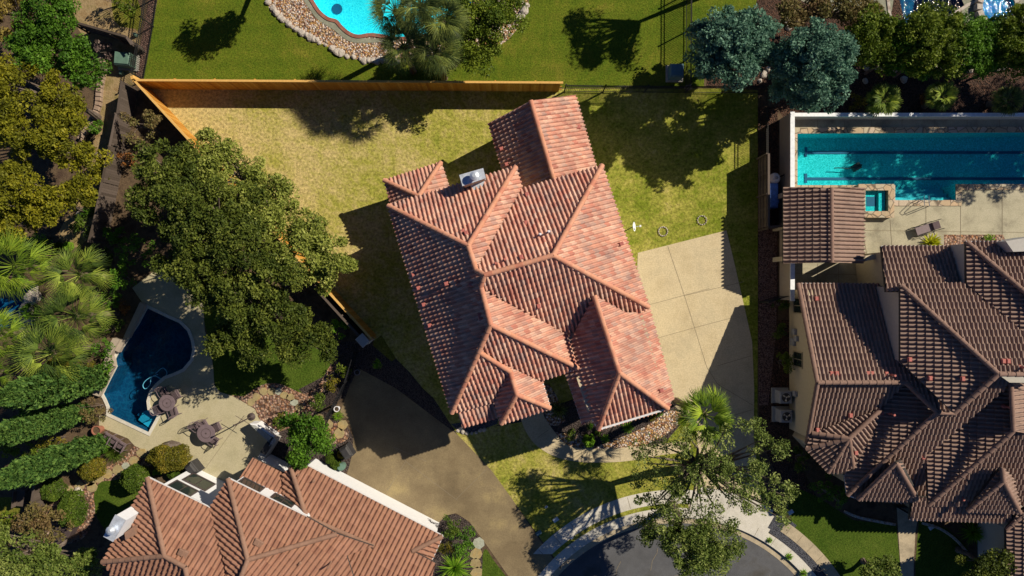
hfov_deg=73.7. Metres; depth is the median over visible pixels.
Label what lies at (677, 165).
lawn
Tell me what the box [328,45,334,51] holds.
rock
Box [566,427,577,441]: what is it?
shrub
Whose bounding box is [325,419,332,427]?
flagstone
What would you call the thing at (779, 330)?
shrub
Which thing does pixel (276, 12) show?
rock
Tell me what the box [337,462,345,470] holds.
hose reel
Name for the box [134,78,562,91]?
wooden fence
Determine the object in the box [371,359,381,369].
shrub
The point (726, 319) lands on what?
slab joints
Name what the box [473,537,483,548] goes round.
flagstone
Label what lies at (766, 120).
iron fence
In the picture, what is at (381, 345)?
lawn
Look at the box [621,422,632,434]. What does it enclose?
sago palm
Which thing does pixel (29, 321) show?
rock
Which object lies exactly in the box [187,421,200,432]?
patio chair
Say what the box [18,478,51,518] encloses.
bed
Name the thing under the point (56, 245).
clipped shrub
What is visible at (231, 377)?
lawn
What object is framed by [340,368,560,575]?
driveway
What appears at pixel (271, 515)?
house
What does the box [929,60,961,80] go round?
hedge tree
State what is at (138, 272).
ground
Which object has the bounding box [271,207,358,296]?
oak tree
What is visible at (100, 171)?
shrub
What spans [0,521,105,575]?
tree
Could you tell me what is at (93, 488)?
flagstone
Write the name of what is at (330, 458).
clipped shrub
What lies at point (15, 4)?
juniper tree
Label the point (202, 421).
patio chair
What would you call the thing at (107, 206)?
wooden fence
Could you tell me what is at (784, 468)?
bed
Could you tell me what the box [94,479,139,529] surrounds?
lawn
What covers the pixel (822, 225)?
pavilion
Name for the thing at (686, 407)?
fan palm
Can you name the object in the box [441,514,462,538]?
shrub
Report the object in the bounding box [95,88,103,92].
edging block
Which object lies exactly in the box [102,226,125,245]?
shrub
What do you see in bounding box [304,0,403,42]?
pool deck
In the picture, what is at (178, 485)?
window
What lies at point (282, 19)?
rock
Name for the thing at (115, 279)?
shrub
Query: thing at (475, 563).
flagstone
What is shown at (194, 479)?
window
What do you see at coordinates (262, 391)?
flagstone
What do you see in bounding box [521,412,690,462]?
path
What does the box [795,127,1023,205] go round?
swimming pool
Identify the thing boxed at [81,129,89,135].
edging block
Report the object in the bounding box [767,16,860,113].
cedar tree
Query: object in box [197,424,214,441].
patio table
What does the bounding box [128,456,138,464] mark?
flagstone
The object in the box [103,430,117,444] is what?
patio chair
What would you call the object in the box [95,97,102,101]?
edging block
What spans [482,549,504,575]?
lawn
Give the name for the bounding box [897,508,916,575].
path
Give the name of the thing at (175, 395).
patio chair
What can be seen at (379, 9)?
fan palm
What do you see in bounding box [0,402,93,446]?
cypress
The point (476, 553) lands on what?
flagstone
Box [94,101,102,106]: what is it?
edging block
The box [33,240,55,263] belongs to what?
shrub
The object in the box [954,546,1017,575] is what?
tree
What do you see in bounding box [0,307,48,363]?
fan palm
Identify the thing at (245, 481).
window
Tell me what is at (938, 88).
fan palm
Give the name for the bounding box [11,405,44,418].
shrub
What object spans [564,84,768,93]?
iron fence
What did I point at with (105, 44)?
shrub
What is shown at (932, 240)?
agave
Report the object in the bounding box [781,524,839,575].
sidewalk
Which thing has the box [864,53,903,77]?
hedge tree
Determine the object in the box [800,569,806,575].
grass tuft
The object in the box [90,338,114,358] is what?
shrub
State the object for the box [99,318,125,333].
shrub
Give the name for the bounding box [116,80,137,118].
wooden fence
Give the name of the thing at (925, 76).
hedge tree
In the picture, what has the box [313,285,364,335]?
wooden fence
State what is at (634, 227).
satellite dish
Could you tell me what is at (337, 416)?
grass tuft
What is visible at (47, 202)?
juniper tree
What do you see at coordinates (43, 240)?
shrub
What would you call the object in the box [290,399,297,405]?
flagstone
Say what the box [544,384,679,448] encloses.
gravel
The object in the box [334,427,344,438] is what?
flagstone
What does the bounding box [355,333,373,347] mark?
stone pillar
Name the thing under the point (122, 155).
shrub
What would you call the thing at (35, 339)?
fan palm
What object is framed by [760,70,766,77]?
rock
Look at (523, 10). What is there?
rock
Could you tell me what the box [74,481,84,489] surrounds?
flagstone
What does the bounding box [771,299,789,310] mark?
shrub
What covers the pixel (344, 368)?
shrub
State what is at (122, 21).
lawn
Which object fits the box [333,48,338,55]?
rock
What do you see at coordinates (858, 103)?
shrub
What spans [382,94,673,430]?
house
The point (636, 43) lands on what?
lawn
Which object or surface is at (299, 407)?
flagstone
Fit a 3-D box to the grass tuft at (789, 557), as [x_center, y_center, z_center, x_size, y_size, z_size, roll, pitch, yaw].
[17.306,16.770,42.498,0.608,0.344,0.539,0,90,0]
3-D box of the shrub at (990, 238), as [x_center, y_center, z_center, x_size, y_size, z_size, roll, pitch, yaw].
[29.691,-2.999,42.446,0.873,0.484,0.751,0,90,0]
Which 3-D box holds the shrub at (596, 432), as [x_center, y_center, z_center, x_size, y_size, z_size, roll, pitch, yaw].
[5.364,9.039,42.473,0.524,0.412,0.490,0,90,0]
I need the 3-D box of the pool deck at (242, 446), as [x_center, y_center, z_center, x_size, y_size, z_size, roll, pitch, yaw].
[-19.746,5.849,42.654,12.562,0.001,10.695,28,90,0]
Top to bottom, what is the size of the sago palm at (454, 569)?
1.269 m
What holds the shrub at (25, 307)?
on the ground at (138, 272)
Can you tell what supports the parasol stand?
on the pool deck at (242, 446)
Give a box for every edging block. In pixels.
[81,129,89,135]
[93,105,101,111]
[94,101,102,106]
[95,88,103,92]
[95,92,102,97]
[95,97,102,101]
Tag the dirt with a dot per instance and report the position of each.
(97, 13)
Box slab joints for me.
[204,119,1023,571]
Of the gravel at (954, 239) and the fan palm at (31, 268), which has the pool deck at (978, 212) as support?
the gravel at (954, 239)
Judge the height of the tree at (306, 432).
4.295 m
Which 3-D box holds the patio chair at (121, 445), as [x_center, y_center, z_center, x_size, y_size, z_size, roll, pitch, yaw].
[-24.121,9.793,42.152,0.694,1.039,0.596,30,90,0]
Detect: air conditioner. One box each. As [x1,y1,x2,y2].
[771,388,791,403]
[772,406,791,422]
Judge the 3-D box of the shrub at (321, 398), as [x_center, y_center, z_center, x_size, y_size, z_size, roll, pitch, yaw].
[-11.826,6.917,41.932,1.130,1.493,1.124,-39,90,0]
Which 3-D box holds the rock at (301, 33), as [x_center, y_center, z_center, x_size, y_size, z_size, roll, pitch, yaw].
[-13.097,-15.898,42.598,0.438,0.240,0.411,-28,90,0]
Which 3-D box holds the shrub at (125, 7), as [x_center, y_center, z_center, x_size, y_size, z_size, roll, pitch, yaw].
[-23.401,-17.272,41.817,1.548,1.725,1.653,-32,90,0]
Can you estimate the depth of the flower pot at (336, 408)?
42.31 m
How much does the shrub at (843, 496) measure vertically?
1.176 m
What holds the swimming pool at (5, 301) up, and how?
in the ground at (138, 272)
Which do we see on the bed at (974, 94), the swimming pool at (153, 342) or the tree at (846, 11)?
the tree at (846, 11)
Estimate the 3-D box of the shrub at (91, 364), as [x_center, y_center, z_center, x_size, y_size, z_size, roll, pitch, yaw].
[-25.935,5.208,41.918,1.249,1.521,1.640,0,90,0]
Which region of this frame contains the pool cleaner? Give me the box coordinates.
[842,162,861,171]
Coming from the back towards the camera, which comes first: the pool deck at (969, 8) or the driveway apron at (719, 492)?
the pool deck at (969, 8)
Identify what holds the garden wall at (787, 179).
on the ground at (138, 272)
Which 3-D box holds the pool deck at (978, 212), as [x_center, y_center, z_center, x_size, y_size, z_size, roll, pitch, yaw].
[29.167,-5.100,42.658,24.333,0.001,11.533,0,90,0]
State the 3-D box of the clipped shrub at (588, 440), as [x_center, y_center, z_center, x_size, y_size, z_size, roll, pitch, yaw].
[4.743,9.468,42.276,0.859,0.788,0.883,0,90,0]
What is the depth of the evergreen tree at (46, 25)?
37.64 m
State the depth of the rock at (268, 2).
42.53 m
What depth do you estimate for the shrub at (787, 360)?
41.65 m
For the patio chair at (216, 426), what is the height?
1.039 m
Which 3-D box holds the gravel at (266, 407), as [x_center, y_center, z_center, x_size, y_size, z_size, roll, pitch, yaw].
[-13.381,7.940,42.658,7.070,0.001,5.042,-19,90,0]
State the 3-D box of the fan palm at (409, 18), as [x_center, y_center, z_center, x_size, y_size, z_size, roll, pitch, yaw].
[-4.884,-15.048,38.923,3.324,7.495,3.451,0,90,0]
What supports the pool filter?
on the bed at (784, 468)
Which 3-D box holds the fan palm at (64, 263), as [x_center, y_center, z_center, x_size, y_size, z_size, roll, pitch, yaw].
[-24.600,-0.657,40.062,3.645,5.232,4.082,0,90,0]
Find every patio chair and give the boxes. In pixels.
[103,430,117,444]
[109,434,123,448]
[114,439,130,453]
[149,404,165,415]
[154,385,168,397]
[167,405,180,419]
[169,388,184,399]
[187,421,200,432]
[194,418,211,426]
[207,436,221,448]
[211,420,225,432]
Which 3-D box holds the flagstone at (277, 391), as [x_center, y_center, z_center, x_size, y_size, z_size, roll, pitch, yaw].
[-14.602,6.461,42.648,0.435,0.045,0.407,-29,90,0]
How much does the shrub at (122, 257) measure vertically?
2.557 m
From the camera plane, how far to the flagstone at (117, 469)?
42.62 m
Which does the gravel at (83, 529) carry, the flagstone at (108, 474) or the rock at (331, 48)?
the flagstone at (108, 474)
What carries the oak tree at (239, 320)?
on the ground at (138, 272)
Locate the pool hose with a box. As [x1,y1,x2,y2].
[143,368,166,388]
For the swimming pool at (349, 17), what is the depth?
44.07 m
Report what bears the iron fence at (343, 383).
on the bed at (368, 355)
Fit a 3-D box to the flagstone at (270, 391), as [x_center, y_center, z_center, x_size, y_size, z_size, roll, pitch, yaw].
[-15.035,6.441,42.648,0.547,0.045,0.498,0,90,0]
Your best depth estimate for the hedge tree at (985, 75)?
40.05 m
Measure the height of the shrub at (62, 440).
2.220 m
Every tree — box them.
[0,0,53,42]
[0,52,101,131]
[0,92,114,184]
[0,159,97,245]
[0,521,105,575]
[2,0,112,90]
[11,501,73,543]
[123,137,208,226]
[149,243,337,372]
[157,174,274,299]
[192,126,301,243]
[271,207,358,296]
[278,411,335,469]
[431,0,530,77]
[627,416,800,530]
[633,500,747,575]
[682,3,783,92]
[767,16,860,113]
[775,0,884,29]
[844,2,902,72]
[857,554,902,575]
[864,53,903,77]
[874,14,931,76]
[892,62,932,81]
[895,0,972,78]
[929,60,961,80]
[934,10,999,79]
[952,56,999,81]
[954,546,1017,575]
[965,13,1023,75]
[987,3,1023,67]
[1002,60,1023,84]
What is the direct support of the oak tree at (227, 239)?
on the ground at (138, 272)
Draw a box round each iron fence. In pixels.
[129,0,156,78]
[322,351,358,426]
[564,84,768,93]
[685,0,692,89]
[759,86,769,155]
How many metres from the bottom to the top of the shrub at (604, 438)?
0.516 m
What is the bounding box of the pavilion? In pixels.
[773,187,875,263]
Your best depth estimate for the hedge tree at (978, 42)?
39.02 m
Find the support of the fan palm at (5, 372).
on the ground at (138, 272)
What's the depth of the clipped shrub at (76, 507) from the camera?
41.53 m
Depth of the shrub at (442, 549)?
41.80 m
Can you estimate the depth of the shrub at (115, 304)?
41.73 m
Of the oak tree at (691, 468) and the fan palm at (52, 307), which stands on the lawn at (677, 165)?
the oak tree at (691, 468)
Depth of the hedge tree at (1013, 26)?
38.85 m
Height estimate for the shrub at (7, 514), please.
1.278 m
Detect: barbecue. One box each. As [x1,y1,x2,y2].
[184,458,204,473]
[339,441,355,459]
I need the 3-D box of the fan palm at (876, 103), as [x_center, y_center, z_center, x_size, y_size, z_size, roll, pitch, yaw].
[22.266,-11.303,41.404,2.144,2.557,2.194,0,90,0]
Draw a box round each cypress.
[0,364,109,411]
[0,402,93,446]
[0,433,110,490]
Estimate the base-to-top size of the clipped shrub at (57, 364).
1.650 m
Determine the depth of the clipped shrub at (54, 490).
41.71 m
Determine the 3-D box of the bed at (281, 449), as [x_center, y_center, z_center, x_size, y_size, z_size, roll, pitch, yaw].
[-12.936,9.608,42.662,6.127,0.001,3.883,0,90,0]
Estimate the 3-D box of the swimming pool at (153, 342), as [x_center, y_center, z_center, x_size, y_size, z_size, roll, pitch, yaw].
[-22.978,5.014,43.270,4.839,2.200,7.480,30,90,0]
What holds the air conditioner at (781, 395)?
on the bed at (784, 468)
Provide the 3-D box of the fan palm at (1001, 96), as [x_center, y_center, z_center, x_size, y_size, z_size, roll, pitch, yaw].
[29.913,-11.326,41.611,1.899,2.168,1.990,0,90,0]
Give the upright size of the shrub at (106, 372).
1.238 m
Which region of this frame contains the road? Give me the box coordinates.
[559,523,794,575]
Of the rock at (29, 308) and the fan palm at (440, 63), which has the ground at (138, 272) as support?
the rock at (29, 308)
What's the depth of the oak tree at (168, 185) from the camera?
36.76 m
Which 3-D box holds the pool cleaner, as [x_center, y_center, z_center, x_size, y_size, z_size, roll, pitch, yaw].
[21.621,-7.668,43.952,1.840,0.316,0.552,-13,90,0]
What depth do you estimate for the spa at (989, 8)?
42.61 m
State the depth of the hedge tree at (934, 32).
38.77 m
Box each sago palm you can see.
[438,552,471,575]
[550,398,568,420]
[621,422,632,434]
[955,522,983,544]
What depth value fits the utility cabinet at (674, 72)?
41.93 m
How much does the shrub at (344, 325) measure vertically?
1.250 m
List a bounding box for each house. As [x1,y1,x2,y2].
[100,454,443,575]
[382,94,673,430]
[789,237,1023,575]
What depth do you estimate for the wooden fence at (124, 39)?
41.54 m
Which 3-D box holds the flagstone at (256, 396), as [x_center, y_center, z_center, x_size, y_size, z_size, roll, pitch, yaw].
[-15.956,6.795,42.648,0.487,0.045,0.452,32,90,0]
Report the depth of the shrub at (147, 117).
40.47 m
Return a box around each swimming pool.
[0,287,27,329]
[93,302,195,435]
[310,0,476,40]
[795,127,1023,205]
[886,0,974,21]
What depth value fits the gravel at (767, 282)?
42.66 m
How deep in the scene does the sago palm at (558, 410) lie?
42.47 m
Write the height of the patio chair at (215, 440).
1.039 m
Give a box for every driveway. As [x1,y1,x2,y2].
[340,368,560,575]
[637,231,761,507]
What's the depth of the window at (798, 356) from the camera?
41.26 m
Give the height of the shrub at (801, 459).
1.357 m
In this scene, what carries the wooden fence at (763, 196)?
on the bed at (784, 468)
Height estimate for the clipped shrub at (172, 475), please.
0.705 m
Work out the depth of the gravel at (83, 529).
42.66 m
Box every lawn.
[0,497,20,524]
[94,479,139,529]
[112,0,141,30]
[144,0,756,87]
[151,89,764,557]
[204,298,329,395]
[373,335,395,360]
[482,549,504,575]
[785,468,899,575]
[915,521,974,575]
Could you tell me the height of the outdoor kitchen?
1.167 m
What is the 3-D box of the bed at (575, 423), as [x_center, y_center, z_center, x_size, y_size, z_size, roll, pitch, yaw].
[4.917,8.667,42.662,12.167,0.001,4.000,0,90,0]
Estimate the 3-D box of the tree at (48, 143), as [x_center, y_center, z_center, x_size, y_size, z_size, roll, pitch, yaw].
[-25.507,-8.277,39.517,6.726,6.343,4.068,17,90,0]
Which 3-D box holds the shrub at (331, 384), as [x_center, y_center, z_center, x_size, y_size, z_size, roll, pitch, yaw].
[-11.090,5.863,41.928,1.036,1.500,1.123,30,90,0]
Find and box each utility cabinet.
[114,51,139,71]
[666,64,683,81]
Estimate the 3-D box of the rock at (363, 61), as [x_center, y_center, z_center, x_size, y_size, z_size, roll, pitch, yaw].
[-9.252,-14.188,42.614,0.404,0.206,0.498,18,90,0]
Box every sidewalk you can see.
[533,490,773,553]
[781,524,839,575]
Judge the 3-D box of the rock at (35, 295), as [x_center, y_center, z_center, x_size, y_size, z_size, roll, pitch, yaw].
[-29.703,0.548,42.532,0.697,0.433,0.661,-39,90,0]
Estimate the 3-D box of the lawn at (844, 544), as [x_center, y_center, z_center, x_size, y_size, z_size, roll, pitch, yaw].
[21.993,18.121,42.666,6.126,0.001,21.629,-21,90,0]
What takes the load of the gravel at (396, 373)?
on the bed at (368, 355)
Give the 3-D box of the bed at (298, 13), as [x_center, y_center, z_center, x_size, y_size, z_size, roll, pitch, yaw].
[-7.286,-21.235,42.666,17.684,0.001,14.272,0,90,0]
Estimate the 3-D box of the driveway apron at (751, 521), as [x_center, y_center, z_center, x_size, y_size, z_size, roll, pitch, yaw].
[13.636,14.260,42.644,5.260,0.001,0.571,18,90,0]
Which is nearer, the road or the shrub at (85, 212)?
the shrub at (85, 212)
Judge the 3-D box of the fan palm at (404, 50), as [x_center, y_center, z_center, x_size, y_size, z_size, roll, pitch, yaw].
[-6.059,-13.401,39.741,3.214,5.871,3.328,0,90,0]
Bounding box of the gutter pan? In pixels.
[551,518,800,575]
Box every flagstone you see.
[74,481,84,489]
[85,480,95,485]
[87,482,97,491]
[95,476,103,482]
[102,469,112,478]
[112,465,122,474]
[121,462,129,468]
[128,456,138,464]
[136,449,146,457]
[247,398,254,405]
[253,393,260,400]
[259,388,267,394]
[267,387,274,394]
[274,388,281,394]
[280,392,287,398]
[286,393,294,400]
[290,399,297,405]
[295,404,303,411]
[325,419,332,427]
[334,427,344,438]
[338,420,347,429]
[470,548,481,558]
[470,559,480,567]
[470,568,481,575]
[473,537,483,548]
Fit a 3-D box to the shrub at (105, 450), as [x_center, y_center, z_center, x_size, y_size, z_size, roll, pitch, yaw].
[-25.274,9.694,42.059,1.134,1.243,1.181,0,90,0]
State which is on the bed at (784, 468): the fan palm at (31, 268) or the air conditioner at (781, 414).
the air conditioner at (781, 414)
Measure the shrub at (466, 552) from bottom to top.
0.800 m
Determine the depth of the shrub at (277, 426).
41.74 m
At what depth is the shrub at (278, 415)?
41.80 m
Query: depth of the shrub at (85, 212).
42.01 m
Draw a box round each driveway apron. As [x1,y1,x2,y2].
[691,504,769,532]
[701,487,772,512]
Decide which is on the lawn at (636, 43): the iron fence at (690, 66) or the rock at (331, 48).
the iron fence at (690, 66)
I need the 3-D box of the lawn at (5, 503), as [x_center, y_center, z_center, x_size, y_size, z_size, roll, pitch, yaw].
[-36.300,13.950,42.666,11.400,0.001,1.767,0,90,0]
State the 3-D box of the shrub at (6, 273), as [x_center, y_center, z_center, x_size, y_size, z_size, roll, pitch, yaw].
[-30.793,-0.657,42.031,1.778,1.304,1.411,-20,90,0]
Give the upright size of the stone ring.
0.080 m
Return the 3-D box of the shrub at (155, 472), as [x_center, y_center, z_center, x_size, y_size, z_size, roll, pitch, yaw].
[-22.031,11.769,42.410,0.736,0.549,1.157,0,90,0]
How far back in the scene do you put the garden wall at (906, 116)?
41.88 m
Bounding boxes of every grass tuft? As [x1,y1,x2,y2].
[333,409,344,420]
[785,553,793,559]
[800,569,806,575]
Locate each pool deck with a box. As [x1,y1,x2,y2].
[99,272,267,481]
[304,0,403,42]
[795,119,1023,289]
[801,0,892,13]
[962,0,1023,22]
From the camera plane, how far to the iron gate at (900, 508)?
42.23 m
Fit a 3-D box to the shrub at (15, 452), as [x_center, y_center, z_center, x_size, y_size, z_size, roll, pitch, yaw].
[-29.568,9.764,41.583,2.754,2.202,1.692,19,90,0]
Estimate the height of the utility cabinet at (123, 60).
0.920 m
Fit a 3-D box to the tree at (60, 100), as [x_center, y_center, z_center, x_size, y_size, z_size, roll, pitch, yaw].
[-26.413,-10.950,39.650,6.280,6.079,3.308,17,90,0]
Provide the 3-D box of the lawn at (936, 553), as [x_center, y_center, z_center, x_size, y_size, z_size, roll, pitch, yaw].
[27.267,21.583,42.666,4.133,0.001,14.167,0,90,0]
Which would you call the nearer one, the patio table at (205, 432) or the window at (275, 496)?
the window at (275, 496)
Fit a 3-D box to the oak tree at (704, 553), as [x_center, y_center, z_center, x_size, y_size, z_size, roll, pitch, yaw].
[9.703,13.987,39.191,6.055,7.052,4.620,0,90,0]
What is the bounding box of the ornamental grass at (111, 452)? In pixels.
[103,441,126,465]
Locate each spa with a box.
[855,184,893,217]
[973,0,1019,27]
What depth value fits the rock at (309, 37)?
42.53 m
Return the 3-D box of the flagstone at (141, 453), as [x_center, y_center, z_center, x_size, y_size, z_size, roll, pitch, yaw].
[-23.139,10.320,42.648,0.680,0.045,0.554,0,90,0]
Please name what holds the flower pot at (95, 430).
on the ground at (138, 272)
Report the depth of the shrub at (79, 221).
41.64 m
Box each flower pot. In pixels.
[91,425,104,434]
[334,406,339,411]
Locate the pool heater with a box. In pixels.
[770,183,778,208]
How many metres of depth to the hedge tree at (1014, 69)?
40.03 m
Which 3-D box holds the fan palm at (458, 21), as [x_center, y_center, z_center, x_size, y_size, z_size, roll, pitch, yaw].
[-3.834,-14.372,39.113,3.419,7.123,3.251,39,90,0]
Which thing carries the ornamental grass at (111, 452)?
on the ground at (138, 272)
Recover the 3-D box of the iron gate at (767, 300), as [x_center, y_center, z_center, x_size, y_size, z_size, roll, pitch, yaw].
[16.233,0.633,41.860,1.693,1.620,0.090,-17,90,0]
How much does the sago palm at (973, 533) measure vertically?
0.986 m
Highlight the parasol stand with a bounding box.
[232,413,254,430]
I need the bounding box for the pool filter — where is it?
[770,173,783,182]
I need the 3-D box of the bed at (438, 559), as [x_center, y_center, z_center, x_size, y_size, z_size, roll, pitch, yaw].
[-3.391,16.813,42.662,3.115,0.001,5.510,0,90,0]
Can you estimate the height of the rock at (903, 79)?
0.263 m
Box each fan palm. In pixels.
[0,225,67,306]
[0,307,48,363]
[0,357,43,387]
[4,317,101,387]
[30,278,119,353]
[37,240,119,306]
[367,0,422,47]
[374,19,430,77]
[391,0,447,48]
[409,28,467,81]
[414,0,471,54]
[671,383,735,449]
[863,80,902,117]
[921,80,959,111]
[986,84,1023,116]
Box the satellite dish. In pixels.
[625,222,640,230]
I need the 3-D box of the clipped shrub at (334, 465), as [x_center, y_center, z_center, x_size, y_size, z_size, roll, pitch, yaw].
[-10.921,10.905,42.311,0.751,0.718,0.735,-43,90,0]
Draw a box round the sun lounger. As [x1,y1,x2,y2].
[912,219,943,236]
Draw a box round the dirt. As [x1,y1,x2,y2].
[59,0,139,247]
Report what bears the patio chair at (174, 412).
on the pool deck at (242, 446)
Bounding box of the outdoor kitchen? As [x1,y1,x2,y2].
[250,421,280,460]
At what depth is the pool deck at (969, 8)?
42.66 m
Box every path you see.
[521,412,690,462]
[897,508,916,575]
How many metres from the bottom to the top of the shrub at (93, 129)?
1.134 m
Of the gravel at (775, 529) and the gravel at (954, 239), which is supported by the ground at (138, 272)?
the gravel at (775, 529)
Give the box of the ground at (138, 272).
[0,0,985,575]
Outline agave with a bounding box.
[922,233,941,245]
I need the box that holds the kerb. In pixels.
[539,508,815,575]
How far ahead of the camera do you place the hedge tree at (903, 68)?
39.51 m
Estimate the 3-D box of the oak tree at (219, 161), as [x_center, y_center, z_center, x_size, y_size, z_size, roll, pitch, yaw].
[-15.073,-5.891,39.453,8.426,6.608,3.843,37,90,0]
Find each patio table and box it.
[159,395,176,410]
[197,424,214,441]
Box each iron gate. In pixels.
[759,296,788,302]
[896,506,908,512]
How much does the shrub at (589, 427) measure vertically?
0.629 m
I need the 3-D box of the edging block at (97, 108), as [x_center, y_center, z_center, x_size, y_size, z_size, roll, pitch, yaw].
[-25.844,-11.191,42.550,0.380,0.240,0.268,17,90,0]
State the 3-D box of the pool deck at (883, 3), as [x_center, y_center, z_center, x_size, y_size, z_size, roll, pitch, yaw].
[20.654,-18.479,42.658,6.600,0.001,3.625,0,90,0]
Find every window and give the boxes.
[168,480,198,496]
[182,473,215,490]
[238,477,264,491]
[270,492,294,507]
[793,298,801,313]
[793,350,802,368]
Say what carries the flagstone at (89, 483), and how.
on the gravel at (83, 529)
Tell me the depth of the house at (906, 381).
38.11 m
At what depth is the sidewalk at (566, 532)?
42.65 m
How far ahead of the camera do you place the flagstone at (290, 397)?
42.62 m
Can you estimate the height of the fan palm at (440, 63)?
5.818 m
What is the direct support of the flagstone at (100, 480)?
on the gravel at (83, 529)
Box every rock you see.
[18,303,33,313]
[23,293,37,305]
[23,313,38,324]
[31,291,41,300]
[264,0,271,4]
[270,4,276,11]
[273,9,279,16]
[279,16,285,22]
[285,21,291,27]
[298,30,304,36]
[307,33,312,41]
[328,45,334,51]
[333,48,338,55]
[338,49,344,57]
[360,57,365,64]
[374,57,379,64]
[520,6,527,14]
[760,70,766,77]
[900,76,907,83]
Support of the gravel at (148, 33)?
on the ground at (138, 272)
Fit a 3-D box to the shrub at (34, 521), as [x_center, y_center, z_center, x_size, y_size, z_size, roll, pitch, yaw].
[-27.883,14.034,41.233,3.404,2.926,2.917,0,90,0]
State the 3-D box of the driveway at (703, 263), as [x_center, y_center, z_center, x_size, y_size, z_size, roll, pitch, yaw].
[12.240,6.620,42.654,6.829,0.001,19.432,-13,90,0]
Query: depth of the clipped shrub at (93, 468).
41.53 m
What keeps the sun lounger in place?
on the pool deck at (978, 212)
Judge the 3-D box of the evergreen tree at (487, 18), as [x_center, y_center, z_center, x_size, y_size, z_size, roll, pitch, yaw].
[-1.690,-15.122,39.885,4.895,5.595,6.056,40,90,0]
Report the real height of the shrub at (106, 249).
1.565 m
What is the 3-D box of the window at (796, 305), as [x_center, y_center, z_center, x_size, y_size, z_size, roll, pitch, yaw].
[17.315,1.072,41.320,0.070,1.340,0.980,0,90,0]
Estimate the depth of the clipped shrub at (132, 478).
41.36 m
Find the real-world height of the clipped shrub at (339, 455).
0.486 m
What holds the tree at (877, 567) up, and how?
on the lawn at (844, 544)
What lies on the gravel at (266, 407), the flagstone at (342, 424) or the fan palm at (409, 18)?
the flagstone at (342, 424)
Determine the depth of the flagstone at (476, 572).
42.62 m
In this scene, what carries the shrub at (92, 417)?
on the ground at (138, 272)
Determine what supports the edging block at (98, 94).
on the ground at (138, 272)
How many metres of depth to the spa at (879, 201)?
42.22 m
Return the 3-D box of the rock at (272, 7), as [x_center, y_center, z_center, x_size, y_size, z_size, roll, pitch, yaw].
[-14.908,-17.457,42.614,0.408,0.208,0.503,-15,90,0]
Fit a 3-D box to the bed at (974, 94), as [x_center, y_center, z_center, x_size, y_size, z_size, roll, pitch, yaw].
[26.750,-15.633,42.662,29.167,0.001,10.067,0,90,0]
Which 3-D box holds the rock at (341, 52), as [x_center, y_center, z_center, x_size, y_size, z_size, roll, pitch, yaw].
[-10.653,-14.663,42.608,0.451,0.230,0.557,5,90,0]
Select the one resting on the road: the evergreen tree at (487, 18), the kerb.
the kerb
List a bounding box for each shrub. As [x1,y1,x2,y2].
[0,270,28,290]
[0,440,55,457]
[0,511,16,531]
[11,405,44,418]
[13,302,46,327]
[27,233,51,250]
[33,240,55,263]
[35,434,67,448]
[40,476,68,501]
[46,355,82,370]
[53,242,62,251]
[57,489,88,526]
[62,241,73,251]
[69,213,99,238]
[76,397,112,424]
[77,457,106,481]
[78,205,95,217]
[86,246,112,271]
[86,360,95,382]
[87,120,103,134]
[88,160,109,184]
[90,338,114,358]
[93,39,114,59]
[96,289,122,309]
[97,359,115,375]
[97,437,110,456]
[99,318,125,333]
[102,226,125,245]
[108,263,136,290]
[112,0,139,19]
[114,232,155,269]
[117,152,134,165]
[119,109,162,146]
[119,463,150,492]
[145,440,192,473]
[152,469,160,478]
[167,469,182,479]
[272,417,284,430]
[274,408,287,422]
[307,392,325,410]
[321,375,340,392]
[325,453,335,463]
[330,458,341,469]
[331,319,348,338]
[335,363,351,377]
[337,451,343,458]
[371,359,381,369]
[437,541,454,553]
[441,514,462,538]
[448,525,475,555]
[453,549,470,557]
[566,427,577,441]
[582,434,594,447]
[586,423,592,430]
[594,430,601,436]
[601,434,609,443]
[649,414,656,421]
[770,323,786,338]
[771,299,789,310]
[776,351,794,373]
[787,446,811,472]
[807,473,837,501]
[832,485,849,508]
[849,93,867,111]
[983,234,995,240]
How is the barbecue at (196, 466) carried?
on the pool deck at (242, 446)
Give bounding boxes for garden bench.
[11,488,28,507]
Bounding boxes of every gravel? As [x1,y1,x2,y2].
[38,446,151,544]
[136,0,156,78]
[232,359,348,443]
[374,359,432,402]
[452,417,498,433]
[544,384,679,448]
[758,229,776,404]
[768,512,796,538]
[778,533,825,575]
[944,235,1004,245]
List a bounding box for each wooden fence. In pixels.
[76,22,144,52]
[87,112,131,243]
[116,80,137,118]
[132,79,376,339]
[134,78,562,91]
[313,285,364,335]
[756,153,781,230]
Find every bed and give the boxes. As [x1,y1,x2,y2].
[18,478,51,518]
[268,0,528,61]
[270,411,352,471]
[299,341,456,433]
[433,514,482,575]
[497,399,679,446]
[707,0,1023,116]
[758,107,815,495]
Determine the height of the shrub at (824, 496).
1.866 m
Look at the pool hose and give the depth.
42.76 m
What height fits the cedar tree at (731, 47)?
7.576 m
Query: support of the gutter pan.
on the road
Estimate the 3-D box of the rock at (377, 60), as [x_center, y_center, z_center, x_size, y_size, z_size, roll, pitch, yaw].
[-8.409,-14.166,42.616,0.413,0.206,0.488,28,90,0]
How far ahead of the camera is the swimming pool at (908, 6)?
44.27 m
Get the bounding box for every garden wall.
[779,112,794,300]
[795,113,1023,118]
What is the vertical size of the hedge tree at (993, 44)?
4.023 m
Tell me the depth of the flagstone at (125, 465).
42.62 m

